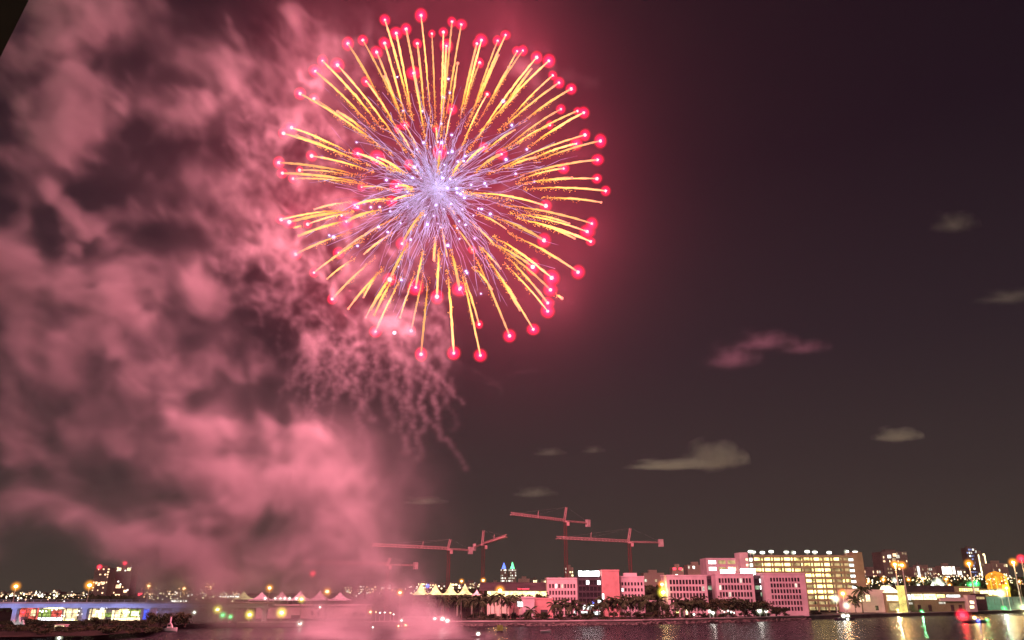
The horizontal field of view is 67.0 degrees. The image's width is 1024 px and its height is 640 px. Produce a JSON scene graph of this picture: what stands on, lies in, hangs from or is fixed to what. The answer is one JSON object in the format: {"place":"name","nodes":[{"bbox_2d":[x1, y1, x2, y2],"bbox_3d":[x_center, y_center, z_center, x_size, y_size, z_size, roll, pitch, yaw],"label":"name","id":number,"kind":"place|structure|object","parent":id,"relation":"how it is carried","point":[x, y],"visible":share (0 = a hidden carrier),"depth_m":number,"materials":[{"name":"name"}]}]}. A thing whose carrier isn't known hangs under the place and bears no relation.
{"place":"outdoors","nodes":[
{"label":"outdoors","id":0,"kind":"place"},
{"bbox_2d":[0,0,28,56],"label":"awning","id":1,"kind":"object","parent":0,"point":[11,11],"visible":1,"depth_m":2.94,"materials":[{"name":"black"}]},
{"bbox_2d":[0,593,885,636],"bbox_3d":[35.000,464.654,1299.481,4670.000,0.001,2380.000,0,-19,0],"label":"ground","id":2,"kind":"structure","parent":0,"point":[201,617],"depth_m":366.62,"materials":[{"name":"grey concrete"}]},
{"bbox_2d":[19,608,156,619],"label":"market hall","id":3,"kind":"structure","parent":2,"relation":"on","point":[76,613],"depth_m":321.94,"materials":[{"name":"paint"}]},
{"bbox_2d":[63,609,77,617],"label":"shop window","id":4,"kind":"structure","parent":3,"relation":"in","point":[68,610],"depth_m":322.06,"materials":[{"name":"white glass"}]},
{"bbox_2d":[91,566,116,595],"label":"high-rise building","id":5,"kind":"structure","parent":2,"relation":"on","point":[103,580],"depth_m":816.05,"materials":[{"name":"brown concrete"}]},
{"bbox_2d":[113,562,138,595],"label":"high-rise building","id":6,"kind":"structure","parent":2,"relation":"on","point":[125,582],"depth_m":835.71,"materials":[{"name":"brown concrete"}]},
{"bbox_2d":[0,593,263,611],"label":"tree belt","id":7,"kind":"object","parent":2,"relation":"on","point":[92,597],"visible":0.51,"depth_m":445.74,"materials":[{"name":"green plant"}]},
{"bbox_2d":[0,600,274,621],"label":"elevated causeway","id":8,"kind":"structure","parent":2,"relation":"on","point":[86,607],"depth_m":305.77,"materials":[{"name":"concrete"}]},
{"bbox_2d":[149,613,169,626],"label":"bush","id":9,"kind":"object","parent":2,"relation":"on","point":[158,618],"visible":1,"depth_m":267.32,"materials":[{"name":"green plant"}]},
{"bbox_2d":[176,611,191,626],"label":"bush","id":10,"kind":"object","parent":2,"relation":"on","point":[182,619],"visible":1,"depth_m":264.80,"materials":[{"name":"green plant"}]},
{"bbox_2d":[231,592,252,616],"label":"peaked tent","id":11,"kind":"object","parent":2,"relation":"on","point":[243,595],"visible":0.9,"depth_m":366.31,"materials":[{"name":"yellow fabric"}]},
{"bbox_2d":[247,592,269,615],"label":"peaked tent","id":12,"kind":"object","parent":2,"relation":"on","point":[261,596],"visible":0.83,"depth_m":365.83,"materials":[{"name":"white fabric"}]},
{"bbox_2d":[269,592,288,601],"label":"peaked tent","id":13,"kind":"object","parent":2,"relation":"on","point":[281,595],"visible":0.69,"depth_m":365.68,"materials":[{"name":"white fabric"}]},
{"bbox_2d":[287,591,307,603],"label":"peaked tent","id":14,"kind":"object","parent":2,"relation":"on","point":[299,595],"visible":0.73,"depth_m":364.65,"materials":[{"name":"white fabric"}]},
{"bbox_2d":[255,604,372,618],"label":"waterfront shed","id":15,"kind":"structure","parent":2,"relation":"on","point":[339,611],"depth_m":342.61,"materials":[{"name":"paint"}]},
{"bbox_2d":[308,590,327,603],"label":"peaked tent","id":16,"kind":"object","parent":2,"relation":"on","point":[319,596],"visible":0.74,"depth_m":363.67,"materials":[{"name":"white fabric"}]},
{"bbox_2d":[328,592,350,603],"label":"peaked tent","id":17,"kind":"object","parent":2,"relation":"on","point":[339,597],"visible":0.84,"depth_m":362.30,"materials":[{"name":"white fabric"}]},
{"bbox_2d":[344,585,352,597],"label":"city block","id":18,"kind":"structure","parent":2,"relation":"on","point":[346,593],"depth_m":1070.43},
{"bbox_2d":[354,583,365,599],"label":"city block","id":19,"kind":"structure","parent":2,"relation":"on","point":[359,587],"depth_m":918.22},
{"bbox_2d":[302,558,417,610],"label":"tower crane","id":20,"kind":"object","parent":2,"relation":"on","point":[415,565],"visible":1,"depth_m":461.24,"materials":[{"name":"paint"}]},
{"bbox_2d":[366,584,379,598],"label":"city block","id":21,"kind":"structure","parent":2,"relation":"on","point":[372,587],"depth_m":998.68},
{"bbox_2d":[411,595,424,619],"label":"palm tree","id":22,"kind":"object","parent":2,"relation":"on","point":[418,602],"visible":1,"depth_m":324.82,"materials":[{"name":"green plant"}]},
{"bbox_2d":[412,583,428,614],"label":"peaked tent","id":23,"kind":"object","parent":2,"relation":"on","point":[420,591],"visible":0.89,"depth_m":371.69,"materials":[{"name":"fabric"}]},
{"bbox_2d":[372,539,472,611],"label":"tower crane","id":24,"kind":"object","parent":2,"relation":"on","point":[469,550],"visible":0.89,"depth_m":449.62,"materials":[{"name":"paint"}]},
{"bbox_2d":[373,587,486,607],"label":"tree belt","id":25,"kind":"object","parent":2,"relation":"on","point":[394,595],"visible":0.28,"depth_m":535.09,"materials":[{"name":"green plant"}]},
{"bbox_2d":[427,584,442,612],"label":"peaked tent","id":26,"kind":"object","parent":2,"relation":"on","point":[435,591],"visible":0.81,"depth_m":371.74,"materials":[{"name":"fabric"}]},
{"bbox_2d":[442,583,457,615],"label":"peaked tent","id":27,"kind":"object","parent":2,"relation":"on","point":[450,590],"visible":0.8,"depth_m":371.69,"materials":[{"name":"fabric"}]},
{"bbox_2d":[453,594,469,619],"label":"palm tree","id":28,"kind":"object","parent":2,"relation":"on","point":[460,600],"visible":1,"depth_m":323.68,"materials":[{"name":"green plant"}]},
{"bbox_2d":[464,580,477,588],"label":"city block","id":29,"kind":"structure","parent":2,"relation":"on","point":[471,584],"depth_m":949.14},
{"bbox_2d":[473,596,489,616],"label":"palm tree","id":30,"kind":"object","parent":2,"relation":"on","point":[479,604],"visible":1,"depth_m":322.82,"materials":[{"name":"green plant"}]},
{"bbox_2d":[472,530,506,611],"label":"tower crane","id":31,"kind":"object","parent":2,"relation":"on","point":[474,546],"visible":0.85,"depth_m":442.98,"materials":[{"name":"paint"}]},
{"bbox_2d":[493,592,508,619],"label":"palm tree","id":32,"kind":"object","parent":2,"relation":"on","point":[500,598],"visible":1,"depth_m":326.77,"materials":[{"name":"green plant"}]},
{"bbox_2d":[500,563,506,581],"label":"tower","id":33,"kind":"structure","parent":2,"relation":"on","point":[503,576],"depth_m":1045.05,"materials":[{"name":"grey concrete"}]},
{"bbox_2d":[508,562,515,581],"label":"tower","id":34,"kind":"structure","parent":2,"relation":"on","point":[512,574],"depth_m":1054.55,"materials":[{"name":"grey concrete"}]},
{"bbox_2d":[479,582,545,615],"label":"long hall","id":35,"kind":"structure","parent":2,"relation":"on","point":[518,588],"depth_m":380.94,"materials":[{"name":"paint"}]},
{"bbox_2d":[505,594,522,618],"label":"palm tree","id":36,"kind":"object","parent":2,"relation":"on","point":[516,599],"visible":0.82,"depth_m":333.46,"materials":[{"name":"green plant"}]},
{"bbox_2d":[534,598,552,617],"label":"quay block","id":37,"kind":"structure","parent":2,"relation":"on","point":[541,604],"depth_m":349.06,"materials":[{"name":"pink concrete"}]},
{"bbox_2d":[510,507,590,577],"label":"tower crane","id":38,"kind":"object","parent":2,"relation":"on","point":[587,523],"visible":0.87,"depth_m":450.29,"materials":[{"name":"paint"}]},
{"bbox_2d":[546,600,563,619],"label":"palm tree","id":39,"kind":"object","parent":2,"relation":"on","point":[552,607],"visible":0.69,"depth_m":329.34,"materials":[{"name":"green plant"}]},
{"bbox_2d":[552,600,566,616],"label":"palm tree","id":40,"kind":"object","parent":2,"relation":"on","point":[558,606],"visible":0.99,"depth_m":325.90,"materials":[{"name":"green plant"}]},
{"bbox_2d":[545,578,577,616],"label":"office block","id":41,"kind":"structure","parent":2,"relation":"on","point":[559,588],"depth_m":370.18,"materials":[{"name":"pink concrete"}]},
{"bbox_2d":[564,565,573,577],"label":"building","id":42,"kind":"structure","parent":2,"relation":"on","point":[570,572],"depth_m":837.00,"materials":[{"name":"concrete"}]},
{"bbox_2d":[561,599,581,619],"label":"palm tree","id":43,"kind":"object","parent":2,"relation":"on","point":[569,608],"visible":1,"depth_m":324.78,"materials":[{"name":"green plant"}]},
{"bbox_2d":[575,571,601,616],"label":"glass office","id":44,"kind":"structure","parent":2,"relation":"on","point":[589,588],"depth_m":367.68,"materials":[{"name":"glass"}]},
{"bbox_2d":[583,601,596,619],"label":"palm tree","id":45,"kind":"object","parent":2,"relation":"on","point":[587,605],"visible":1,"depth_m":327.35,"materials":[{"name":"green plant"}]},
{"bbox_2d":[595,596,612,615],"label":"palm tree","id":46,"kind":"object","parent":2,"relation":"on","point":[603,602],"visible":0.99,"depth_m":329.96,"materials":[{"name":"green plant"}]},
{"bbox_2d":[598,570,620,616],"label":"windowless tower","id":47,"kind":"structure","parent":2,"relation":"on","point":[610,585],"depth_m":365.57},
{"bbox_2d":[556,528,663,572],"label":"tower crane","id":48,"kind":"object","parent":2,"relation":"on","point":[660,543],"visible":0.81,"depth_m":449.17,"materials":[{"name":"paint"}]},
{"bbox_2d":[607,596,621,619],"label":"palm tree","id":49,"kind":"object","parent":2,"relation":"on","point":[614,603],"visible":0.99,"depth_m":330.48,"materials":[{"name":"green plant"}]},
{"bbox_2d":[614,595,631,619],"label":"palm tree","id":50,"kind":"object","parent":2,"relation":"on","point":[624,601],"visible":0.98,"depth_m":330.34,"materials":[{"name":"green plant"}]},
{"bbox_2d":[236,609,1023,626],"bbox_3d":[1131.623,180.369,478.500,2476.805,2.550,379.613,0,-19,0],"label":"seawall","id":51,"kind":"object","parent":2,"relation":"on","point":[375,623],"visible":0.78,"depth_m":314.92,"materials":[{"name":"concrete"}]},
{"bbox_2d":[457,617,811,625],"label":"riprap rocks","id":52,"kind":"object","parent":51,"relation":"on","point":[643,623],"visible":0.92,"depth_m":320.12,"materials":[{"name":"grey stone"}]},
{"bbox_2d":[619,573,644,616],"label":"office","id":53,"kind":"structure","parent":2,"relation":"on","point":[631,583],"depth_m":369.68,"materials":[{"name":"pink concrete"}]},
{"bbox_2d":[625,598,644,618],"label":"palm tree","id":54,"kind":"object","parent":2,"relation":"on","point":[632,600],"visible":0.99,"depth_m":331.29,"materials":[{"name":"green plant"}]},
{"bbox_2d":[634,594,655,618],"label":"palm tree","id":55,"kind":"object","parent":2,"relation":"on","point":[646,600],"visible":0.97,"depth_m":331.75,"materials":[{"name":"green plant"}]},
{"bbox_2d":[641,570,663,586],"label":"building","id":56,"kind":"structure","parent":2,"relation":"on","point":[652,577],"depth_m":663.96,"materials":[{"name":"concrete"}]},
{"bbox_2d":[644,585,661,611],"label":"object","id":57,"kind":"object","parent":2,"relation":"on","point":[653,590],"visible":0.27,"depth_m":436.04,"materials":[{"name":"green plant"}]},
{"bbox_2d":[649,596,667,616],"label":"palm tree","id":58,"kind":"object","parent":2,"relation":"on","point":[660,602],"visible":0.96,"depth_m":335.90,"materials":[{"name":"green plant"}]},
{"bbox_2d":[670,564,683,574],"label":"building","id":59,"kind":"structure","parent":2,"relation":"on","point":[676,569],"depth_m":609.01,"materials":[{"name":"pink concrete"}]},
{"bbox_2d":[668,596,686,618],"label":"palm tree","id":60,"kind":"object","parent":2,"relation":"on","point":[677,604],"visible":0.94,"depth_m":340.47,"materials":[{"name":"green plant"}]},
{"bbox_2d":[660,575,709,616],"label":"office wing","id":61,"kind":"structure","parent":2,"relation":"on","point":[682,586],"depth_m":370.63,"materials":[{"name":"concrete"}]},
{"bbox_2d":[677,601,692,617],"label":"palm tree","id":62,"kind":"object","parent":2,"relation":"on","point":[683,606],"visible":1,"depth_m":337.71,"materials":[{"name":"green plant"}]},
{"bbox_2d":[684,562,700,574],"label":"building","id":63,"kind":"structure","parent":2,"relation":"on","point":[692,568],"depth_m":628.69,"materials":[{"name":"brown concrete"}]},
{"bbox_2d":[688,600,705,617],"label":"palm tree","id":64,"kind":"object","parent":2,"relation":"on","point":[698,603],"visible":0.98,"depth_m":343.11,"materials":[{"name":"green plant"}]},
{"bbox_2d":[690,595,709,617],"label":"broadleaf tree","id":65,"kind":"object","parent":2,"relation":"on","point":[705,604],"visible":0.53,"depth_m":351.53,"materials":[{"name":"green plant"}]},
{"bbox_2d":[706,576,713,613],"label":"stair link","id":66,"kind":"object","parent":2,"relation":"on","point":[709,589],"visible":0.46,"depth_m":381.81,"materials":[{"name":"black glass"}]},
{"bbox_2d":[707,597,723,617],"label":"broadleaf tree","id":67,"kind":"object","parent":2,"relation":"on","point":[715,604],"visible":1,"depth_m":347.65,"materials":[{"name":"green plant"}]},
{"bbox_2d":[700,558,736,575],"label":"garage side wing","id":68,"kind":"structure","parent":2,"relation":"on","point":[710,565],"depth_m":458.24,"materials":[{"name":"pink concrete"}]},
{"bbox_2d":[716,595,735,616],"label":"broadleaf tree","id":69,"kind":"object","parent":2,"relation":"on","point":[726,603],"visible":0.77,"depth_m":352.07,"materials":[{"name":"green plant"}]},
{"bbox_2d":[708,568,756,615],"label":"office wing","id":70,"kind":"structure","parent":2,"relation":"on","point":[726,584],"depth_m":373.80,"materials":[{"name":"concrete"}]},
{"bbox_2d":[728,597,744,616],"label":"broadleaf tree","id":71,"kind":"object","parent":2,"relation":"on","point":[736,604],"visible":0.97,"depth_m":349.13,"materials":[{"name":"green plant"}]},
{"bbox_2d":[739,599,758,616],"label":"broadleaf tree","id":72,"kind":"object","parent":2,"relation":"on","point":[747,604],"visible":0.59,"depth_m":353.14,"materials":[{"name":"green plant"}]},
{"bbox_2d":[749,601,765,616],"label":"broadleaf tree","id":73,"kind":"object","parent":2,"relation":"on","point":[757,603],"visible":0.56,"depth_m":355.27,"materials":[{"name":"green plant"}]},
{"bbox_2d":[757,600,773,615],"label":"broadleaf tree","id":74,"kind":"object","parent":2,"relation":"on","point":[767,606],"visible":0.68,"depth_m":359.70,"materials":[{"name":"green plant"}]},
{"bbox_2d":[754,573,808,615],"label":"office wing","id":75,"kind":"structure","parent":2,"relation":"on","point":[787,590],"depth_m":375.73,"materials":[{"name":"concrete"}]},
{"bbox_2d":[734,552,866,611],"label":"parking garage","id":76,"kind":"structure","parent":2,"relation":"on","point":[851,567],"depth_m":450.21,"materials":[{"name":"paint"}]},
{"bbox_2d":[846,595,863,612],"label":"palm tree","id":77,"kind":"object","parent":2,"relation":"on","point":[855,603],"visible":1,"depth_m":418.72,"materials":[{"name":"green plant"}]},
{"bbox_2d":[837,590,884,611],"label":"quay house","id":78,"kind":"structure","parent":2,"relation":"on","point":[873,600],"depth_m":430.78,"materials":[{"name":"paint"}]},
{"bbox_2d":[864,567,882,576],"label":"building","id":79,"kind":"structure","parent":2,"relation":"on","point":[871,571],"depth_m":722.62,"materials":[{"name":"brown concrete"}]},
{"bbox_2d":[880,586,899,612],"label":"lit hall","id":80,"kind":"structure","parent":2,"relation":"on","point":[890,597],"depth_m":428.00,"materials":[{"name":"white concrete"}]},
{"bbox_2d":[872,550,908,577],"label":"building","id":81,"kind":"structure","parent":2,"relation":"on","point":[884,560],"depth_m":822.05,"materials":[{"name":"brown concrete"}]},
{"bbox_2d":[900,564,910,611],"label":"mast light","id":82,"kind":"object","parent":2,"relation":"on","point":[902,565],"visible":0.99,"depth_m":443.48,"materials":[{"name":"metal"}]},
{"bbox_2d":[901,565,936,578],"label":"building","id":83,"kind":"structure","parent":2,"relation":"on","point":[925,570],"depth_m":780.81,"materials":[{"name":"brown concrete"}]},
{"bbox_2d":[891,585,969,611],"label":"quay warehouse","id":84,"kind":"structure","parent":2,"relation":"on","point":[934,598],"depth_m":445.88,"materials":[{"name":"paint"}]},
{"bbox_2d":[865,575,1023,596],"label":"tree belt","id":85,"kind":"object","parent":2,"relation":"on","point":[982,584],"visible":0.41,"depth_m":566.30,"materials":[{"name":"green plant"}]},
{"bbox_2d":[935,563,956,577],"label":"building","id":86,"kind":"structure","parent":2,"relation":"on","point":[944,569],"depth_m":761.77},
{"bbox_2d":[955,567,966,575],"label":"city block","id":87,"kind":"structure","parent":2,"relation":"on","point":[958,570],"depth_m":966.54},
{"bbox_2d":[961,546,977,576],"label":"high-rise building","id":88,"kind":"structure","parent":2,"relation":"on","point":[967,552],"depth_m":1005.66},
{"bbox_2d":[963,595,977,611],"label":"ticket booth","id":89,"kind":"object","parent":2,"relation":"on","point":[970,603],"visible":1,"depth_m":441.71,"materials":[{"name":"paint"}]},
{"bbox_2d":[970,594,987,610],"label":"quay store","id":90,"kind":"structure","parent":2,"relation":"on","point":[981,601],"depth_m":462.39,"materials":[{"name":"brown concrete"}]},
{"bbox_2d":[974,551,985,577],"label":"high-rise building","id":91,"kind":"structure","parent":2,"relation":"on","point":[980,558],"depth_m":975.01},
{"bbox_2d":[983,561,1009,576],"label":"building","id":92,"kind":"structure","parent":2,"relation":"on","point":[996,566],"depth_m":724.66,"materials":[{"name":"brown concrete"}]},
{"bbox_2d":[986,597,1023,609],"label":"teal container stack","id":93,"kind":"object","parent":2,"relation":"on","point":[994,603],"visible":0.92,"depth_m":480.80,"materials":[{"name":"metal"}]},
{"bbox_2d":[0,613,1023,639],"bbox_3d":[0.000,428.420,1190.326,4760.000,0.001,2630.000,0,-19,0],"label":"water","id":94,"kind":"structure","parent":0,"point":[1006,626],"depth_m":268.52,"materials":[{"name":"black liquid"}]},
{"bbox_2d":[162,617,177,631],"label":"motor boat","id":95,"kind":"object","parent":94,"relation":"on","point":[170,628],"visible":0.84,"depth_m":267.38,"materials":[{"name":"white plastic"}]},
{"bbox_2d":[431,617,451,626],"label":"motor boat","id":96,"kind":"object","parent":94,"relation":"on","point":[440,623],"visible":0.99,"depth_m":299.01,"materials":[{"name":"white plastic"}]},
{"bbox_2d":[834,613,854,619],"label":"motor boat","id":97,"kind":"object","parent":94,"relation":"on","point":[844,616],"visible":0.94,"depth_m":364.97,"materials":[{"name":"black plastic"}]},
{"bbox_2d":[960,613,987,622],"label":"motor boat","id":98,"kind":"object","parent":94,"relation":"on","point":[973,619],"visible":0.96,"depth_m":336.73,"materials":[{"name":"black plastic"}]},
{"bbox_2d":[1,571,1022,601],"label":"distant city lights","id":99,"kind":"object","parent":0,"point":[478,584],"visible":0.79,"depth_m":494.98},
{"bbox_2d":[0,0,1023,592],"label":"sky","id":100,"kind":"structure","parent":0,"point":[791,319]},
{"bbox_2d":[277,14,606,356],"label":"firework burst","id":101,"kind":"object","parent":100,"relation":"in","point":[436,194],"visible":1,"depth_m":335.85,"materials":[{"name":"glowing light"},{"name":"burning sparks"}]},
{"bbox_2d":[419,612,877,619],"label":"shore road","id":102,"kind":"structure","parent":0,"point":[663,618],"depth_m":341.82,"materials":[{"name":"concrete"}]},
{"bbox_2d":[509,604,518,618],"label":"quay block","id":103,"kind":"structure","parent":102,"relation":"on","point":[515,608],"depth_m":339.00,"materials":[{"name":"pink concrete"}]},
{"bbox_2d":[521,597,534,618],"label":"quay block","id":104,"kind":"structure","parent":102,"relation":"on","point":[528,602],"depth_m":343.70,"materials":[{"name":"paint"}]},
{"bbox_2d":[753,576,763,615],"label":"stair link","id":105,"kind":"object","parent":102,"relation":"on","point":[757,588],"visible":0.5,"depth_m":381.70,"materials":[{"name":"black glass"}]},
{"bbox_2d":[850,584,871,612],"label":"palm tree","id":106,"kind":"object","parent":102,"relation":"on","point":[861,590],"visible":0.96,"depth_m":425.68,"materials":[{"name":"green plant"}]},
{"bbox_2d":[954,586,979,593],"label":"pavilion","id":107,"kind":"structure","parent":102,"relation":"on","point":[965,589],"depth_m":476.95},
{"bbox_2d":[980,589,999,596],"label":"market shed","id":108,"kind":"structure","parent":102,"relation":"on","point":[991,592],"depth_m":490.33,"materials":[{"name":"white"}]},
{"bbox_2d":[896,586,907,612],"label":"beacon tower","id":109,"kind":"structure","parent":0,"point":[902,598],"depth_m":425.62,"materials":[{"name":"yellow concrete"}]},
{"bbox_2d":[985,571,1010,596],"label":"orange pavilion","id":110,"kind":"structure","parent":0,"point":[998,577],"depth_m":531.66,"materials":[{"name":"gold metal"}]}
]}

